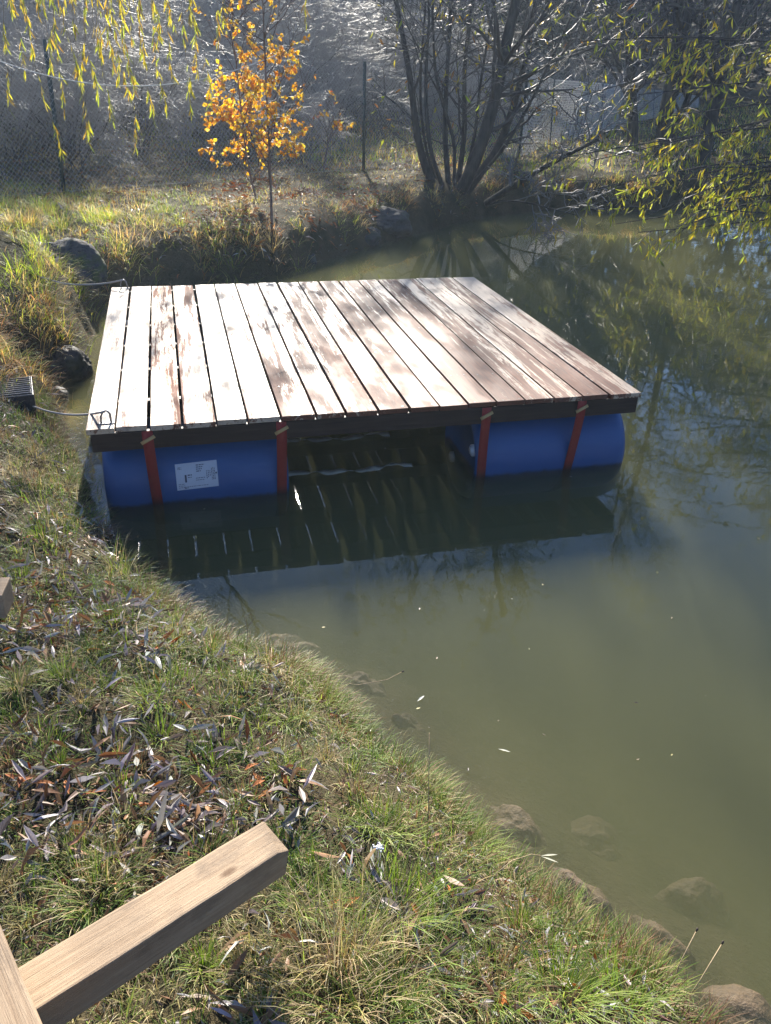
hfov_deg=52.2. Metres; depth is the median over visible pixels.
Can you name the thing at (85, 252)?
boulder
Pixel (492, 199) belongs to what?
fallen limb
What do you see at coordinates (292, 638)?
sunken stone
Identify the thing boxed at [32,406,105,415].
mooring rope
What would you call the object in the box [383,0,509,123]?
bare shrub
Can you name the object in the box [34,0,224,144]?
bare shrub
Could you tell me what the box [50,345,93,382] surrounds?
stone
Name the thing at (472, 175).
willow clump
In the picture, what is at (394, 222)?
stone
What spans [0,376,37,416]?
slatted crate
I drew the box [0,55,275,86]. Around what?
hung cord
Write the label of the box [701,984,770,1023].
sunken stone
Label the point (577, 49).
bare tree
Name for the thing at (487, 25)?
bare shrub
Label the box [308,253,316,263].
stone
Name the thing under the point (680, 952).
sunken stone
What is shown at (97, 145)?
bare shrub
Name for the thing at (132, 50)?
bare shrub
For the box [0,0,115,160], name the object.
bare shrub
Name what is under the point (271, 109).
birch sapling
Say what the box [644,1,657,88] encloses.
bare tree
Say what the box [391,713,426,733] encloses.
sunken stone
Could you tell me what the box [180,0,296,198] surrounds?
birch sapling
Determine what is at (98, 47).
weeping willow
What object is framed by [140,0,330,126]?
bare shrub
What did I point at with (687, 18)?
bare tree
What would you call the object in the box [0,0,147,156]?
bare shrub
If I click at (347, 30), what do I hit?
bare shrub
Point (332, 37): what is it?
bare shrub
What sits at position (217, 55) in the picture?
bare shrub
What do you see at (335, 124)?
sprout
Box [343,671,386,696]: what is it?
sunken stone
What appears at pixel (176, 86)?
bare shrub
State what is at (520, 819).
sunken stone
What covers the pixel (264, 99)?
bare shrub
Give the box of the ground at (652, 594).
[0,0,770,1023]
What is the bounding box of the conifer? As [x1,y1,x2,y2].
[340,0,479,119]
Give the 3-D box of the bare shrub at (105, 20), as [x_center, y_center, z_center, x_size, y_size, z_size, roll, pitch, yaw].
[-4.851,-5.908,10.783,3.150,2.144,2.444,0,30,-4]
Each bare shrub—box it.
[0,0,94,125]
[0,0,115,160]
[0,0,123,125]
[0,0,139,152]
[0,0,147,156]
[0,0,150,119]
[0,0,162,137]
[0,0,227,165]
[0,1,59,140]
[0,1,144,160]
[0,17,100,155]
[0,32,157,175]
[7,0,253,138]
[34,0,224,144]
[69,1,190,113]
[72,0,242,163]
[83,0,235,122]
[93,0,289,121]
[100,0,322,108]
[121,0,396,130]
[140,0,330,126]
[141,0,380,132]
[144,1,345,146]
[149,0,313,124]
[158,0,370,135]
[170,0,381,137]
[171,12,286,146]
[187,42,346,159]
[203,0,353,138]
[220,0,408,132]
[240,0,419,138]
[245,80,358,168]
[247,0,405,117]
[255,0,393,115]
[260,0,386,113]
[283,1,381,108]
[284,0,440,121]
[286,0,410,120]
[299,0,466,127]
[308,0,381,103]
[313,0,511,129]
[331,0,462,128]
[349,20,487,136]
[382,0,500,113]
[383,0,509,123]
[389,0,532,125]
[435,53,513,150]
[480,26,553,122]
[496,35,612,126]
[563,55,640,121]
[596,61,676,124]
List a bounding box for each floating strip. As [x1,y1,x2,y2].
[287,432,389,442]
[288,462,412,476]
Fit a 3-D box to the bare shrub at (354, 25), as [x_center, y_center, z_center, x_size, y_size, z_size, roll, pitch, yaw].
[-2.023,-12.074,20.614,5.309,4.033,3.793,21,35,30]
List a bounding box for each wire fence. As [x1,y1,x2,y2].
[0,39,525,196]
[518,67,698,156]
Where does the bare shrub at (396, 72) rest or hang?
on the ground at (652, 594)
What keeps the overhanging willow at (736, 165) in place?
on the ground at (652, 594)
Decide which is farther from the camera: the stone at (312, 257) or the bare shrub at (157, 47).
the bare shrub at (157, 47)
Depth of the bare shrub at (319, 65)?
14.42 m
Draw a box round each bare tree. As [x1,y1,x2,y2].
[516,0,532,117]
[519,0,712,146]
[559,0,718,114]
[569,2,589,107]
[571,5,595,100]
[590,0,770,157]
[609,0,770,140]
[609,1,617,91]
[619,0,642,100]
[635,0,770,163]
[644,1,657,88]
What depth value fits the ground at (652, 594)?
4.84 m
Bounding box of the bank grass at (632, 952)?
[0,350,759,1023]
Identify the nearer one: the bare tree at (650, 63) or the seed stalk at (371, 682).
the seed stalk at (371, 682)
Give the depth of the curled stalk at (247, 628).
2.71 m
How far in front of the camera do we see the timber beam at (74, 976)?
1.37 m
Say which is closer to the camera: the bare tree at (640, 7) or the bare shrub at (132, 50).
the bare shrub at (132, 50)
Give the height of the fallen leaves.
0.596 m
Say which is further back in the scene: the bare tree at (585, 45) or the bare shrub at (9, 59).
the bare tree at (585, 45)
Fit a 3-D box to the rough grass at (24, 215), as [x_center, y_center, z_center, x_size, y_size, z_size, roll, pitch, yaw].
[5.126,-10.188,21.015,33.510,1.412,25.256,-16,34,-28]
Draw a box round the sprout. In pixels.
[306,90,355,170]
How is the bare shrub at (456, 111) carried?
on the ground at (652, 594)
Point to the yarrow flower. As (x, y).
(379, 846)
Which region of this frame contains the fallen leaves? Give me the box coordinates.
[0,350,698,1023]
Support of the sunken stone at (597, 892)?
on the ground at (652, 594)
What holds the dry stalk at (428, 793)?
on the ground at (652, 594)
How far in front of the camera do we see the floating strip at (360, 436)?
4.64 m
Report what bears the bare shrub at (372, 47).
on the ground at (652, 594)
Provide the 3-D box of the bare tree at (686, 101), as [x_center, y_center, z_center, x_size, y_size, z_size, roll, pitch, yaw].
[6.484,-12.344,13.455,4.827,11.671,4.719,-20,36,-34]
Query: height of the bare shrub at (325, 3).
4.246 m
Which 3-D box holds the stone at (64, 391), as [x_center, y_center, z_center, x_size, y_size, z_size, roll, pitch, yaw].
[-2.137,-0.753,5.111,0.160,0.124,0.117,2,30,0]
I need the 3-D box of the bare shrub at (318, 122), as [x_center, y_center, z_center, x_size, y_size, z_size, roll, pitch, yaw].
[-1.270,-5.707,11.792,1.884,1.431,1.346,-5,30,-12]
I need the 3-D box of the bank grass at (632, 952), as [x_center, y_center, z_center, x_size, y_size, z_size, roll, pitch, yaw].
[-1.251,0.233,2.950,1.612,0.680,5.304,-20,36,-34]
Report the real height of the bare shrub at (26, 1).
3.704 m
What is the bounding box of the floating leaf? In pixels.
[541,854,557,861]
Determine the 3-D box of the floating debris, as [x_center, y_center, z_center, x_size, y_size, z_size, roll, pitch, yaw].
[2.258,-1.549,6.776,6.583,0.003,10.982,2,30,0]
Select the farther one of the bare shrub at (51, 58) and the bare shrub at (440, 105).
the bare shrub at (440, 105)
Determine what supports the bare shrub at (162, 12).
on the ground at (652, 594)
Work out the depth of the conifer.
20.58 m
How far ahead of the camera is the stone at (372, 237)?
9.59 m
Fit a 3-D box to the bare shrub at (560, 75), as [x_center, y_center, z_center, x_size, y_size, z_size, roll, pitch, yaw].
[4.089,-10.569,19.688,3.428,2.350,2.667,2,30,0]
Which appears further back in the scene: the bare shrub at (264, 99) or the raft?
the bare shrub at (264, 99)
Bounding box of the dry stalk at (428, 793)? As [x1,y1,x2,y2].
[427,733,429,850]
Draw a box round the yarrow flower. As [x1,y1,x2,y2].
[372,842,383,869]
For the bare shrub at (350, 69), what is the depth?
18.79 m
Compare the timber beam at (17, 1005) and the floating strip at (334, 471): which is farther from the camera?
the floating strip at (334, 471)
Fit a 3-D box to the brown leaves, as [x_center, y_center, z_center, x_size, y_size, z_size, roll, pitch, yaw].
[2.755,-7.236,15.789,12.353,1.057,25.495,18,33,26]
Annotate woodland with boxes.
[165,0,770,112]
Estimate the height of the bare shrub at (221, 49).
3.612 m
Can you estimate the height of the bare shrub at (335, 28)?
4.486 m
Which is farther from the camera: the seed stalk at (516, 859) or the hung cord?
the hung cord
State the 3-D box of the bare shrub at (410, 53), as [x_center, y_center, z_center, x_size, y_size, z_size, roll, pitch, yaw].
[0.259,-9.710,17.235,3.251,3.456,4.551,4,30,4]
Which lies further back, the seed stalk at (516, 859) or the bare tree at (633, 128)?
the bare tree at (633, 128)
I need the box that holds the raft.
[86,277,640,524]
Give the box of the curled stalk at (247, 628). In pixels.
[245,613,253,652]
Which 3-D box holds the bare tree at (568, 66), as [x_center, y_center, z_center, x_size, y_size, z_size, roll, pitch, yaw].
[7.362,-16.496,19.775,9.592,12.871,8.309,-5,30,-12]
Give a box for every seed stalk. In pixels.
[333,671,403,684]
[496,854,540,872]
[673,927,698,989]
[684,940,723,1002]
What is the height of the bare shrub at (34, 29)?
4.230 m
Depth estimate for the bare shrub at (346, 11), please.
19.70 m
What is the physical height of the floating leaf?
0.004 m
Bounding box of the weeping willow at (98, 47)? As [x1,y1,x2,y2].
[3,0,309,162]
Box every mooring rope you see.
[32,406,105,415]
[38,276,123,285]
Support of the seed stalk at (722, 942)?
on the ground at (652, 594)
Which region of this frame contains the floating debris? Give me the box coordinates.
[385,227,758,759]
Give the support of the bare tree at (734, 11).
on the ground at (652, 594)
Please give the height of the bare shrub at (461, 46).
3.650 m
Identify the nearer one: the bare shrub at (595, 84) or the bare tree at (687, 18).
the bare tree at (687, 18)
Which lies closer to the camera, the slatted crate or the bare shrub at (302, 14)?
the slatted crate
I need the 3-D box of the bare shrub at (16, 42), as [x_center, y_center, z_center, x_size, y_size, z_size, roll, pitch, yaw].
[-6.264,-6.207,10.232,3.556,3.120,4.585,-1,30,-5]
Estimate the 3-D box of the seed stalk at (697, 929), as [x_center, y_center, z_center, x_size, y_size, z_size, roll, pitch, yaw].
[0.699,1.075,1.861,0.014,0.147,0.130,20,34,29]
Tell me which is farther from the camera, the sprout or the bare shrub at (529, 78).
the bare shrub at (529, 78)
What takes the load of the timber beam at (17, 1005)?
on the timber beam at (74, 976)
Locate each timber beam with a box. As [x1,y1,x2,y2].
[0,577,13,617]
[0,925,41,1023]
[18,822,288,1023]
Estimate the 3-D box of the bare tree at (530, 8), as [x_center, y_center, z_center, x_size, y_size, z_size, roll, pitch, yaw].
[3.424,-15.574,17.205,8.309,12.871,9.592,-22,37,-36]
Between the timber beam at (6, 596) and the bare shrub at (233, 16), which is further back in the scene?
the bare shrub at (233, 16)
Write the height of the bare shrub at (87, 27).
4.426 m
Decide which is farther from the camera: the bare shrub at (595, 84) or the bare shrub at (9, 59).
the bare shrub at (595, 84)
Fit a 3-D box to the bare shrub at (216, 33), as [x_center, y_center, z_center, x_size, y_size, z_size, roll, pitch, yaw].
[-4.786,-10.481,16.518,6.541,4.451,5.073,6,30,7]
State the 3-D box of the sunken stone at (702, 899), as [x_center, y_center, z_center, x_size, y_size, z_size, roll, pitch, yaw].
[0.895,1.243,2.350,0.280,0.293,0.211,-7,31,-15]
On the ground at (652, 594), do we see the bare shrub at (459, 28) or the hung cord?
the bare shrub at (459, 28)
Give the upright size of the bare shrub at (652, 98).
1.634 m
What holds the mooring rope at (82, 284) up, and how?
attached to the raft
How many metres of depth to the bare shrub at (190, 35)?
13.36 m
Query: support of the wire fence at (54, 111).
on the ground at (652, 594)
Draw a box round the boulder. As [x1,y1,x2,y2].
[37,238,107,291]
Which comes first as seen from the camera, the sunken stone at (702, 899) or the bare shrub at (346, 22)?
the sunken stone at (702, 899)
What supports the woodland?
on the ground at (652, 594)
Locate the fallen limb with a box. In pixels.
[484,43,664,279]
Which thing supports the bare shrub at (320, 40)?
on the ground at (652, 594)
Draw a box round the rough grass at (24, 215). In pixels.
[0,95,770,425]
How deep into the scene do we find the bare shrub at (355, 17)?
16.01 m
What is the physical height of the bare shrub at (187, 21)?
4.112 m
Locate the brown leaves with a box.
[0,110,770,305]
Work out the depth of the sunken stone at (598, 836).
2.51 m
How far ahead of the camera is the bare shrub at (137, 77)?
18.53 m
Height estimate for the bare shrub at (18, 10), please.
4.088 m
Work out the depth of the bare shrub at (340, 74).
14.69 m
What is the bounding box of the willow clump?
[358,0,672,195]
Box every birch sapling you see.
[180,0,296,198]
[214,0,315,221]
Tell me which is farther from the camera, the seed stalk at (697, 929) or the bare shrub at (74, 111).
the bare shrub at (74, 111)
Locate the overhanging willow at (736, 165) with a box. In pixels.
[528,0,770,265]
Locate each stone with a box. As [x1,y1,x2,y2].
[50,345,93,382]
[50,386,68,404]
[258,633,321,657]
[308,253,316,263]
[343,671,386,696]
[365,226,380,246]
[375,206,411,237]
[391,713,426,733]
[490,804,547,846]
[545,867,613,922]
[569,815,623,860]
[630,915,695,966]
[653,877,729,924]
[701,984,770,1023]
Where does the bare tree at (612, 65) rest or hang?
on the ground at (652, 594)
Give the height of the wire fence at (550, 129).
1.965 m

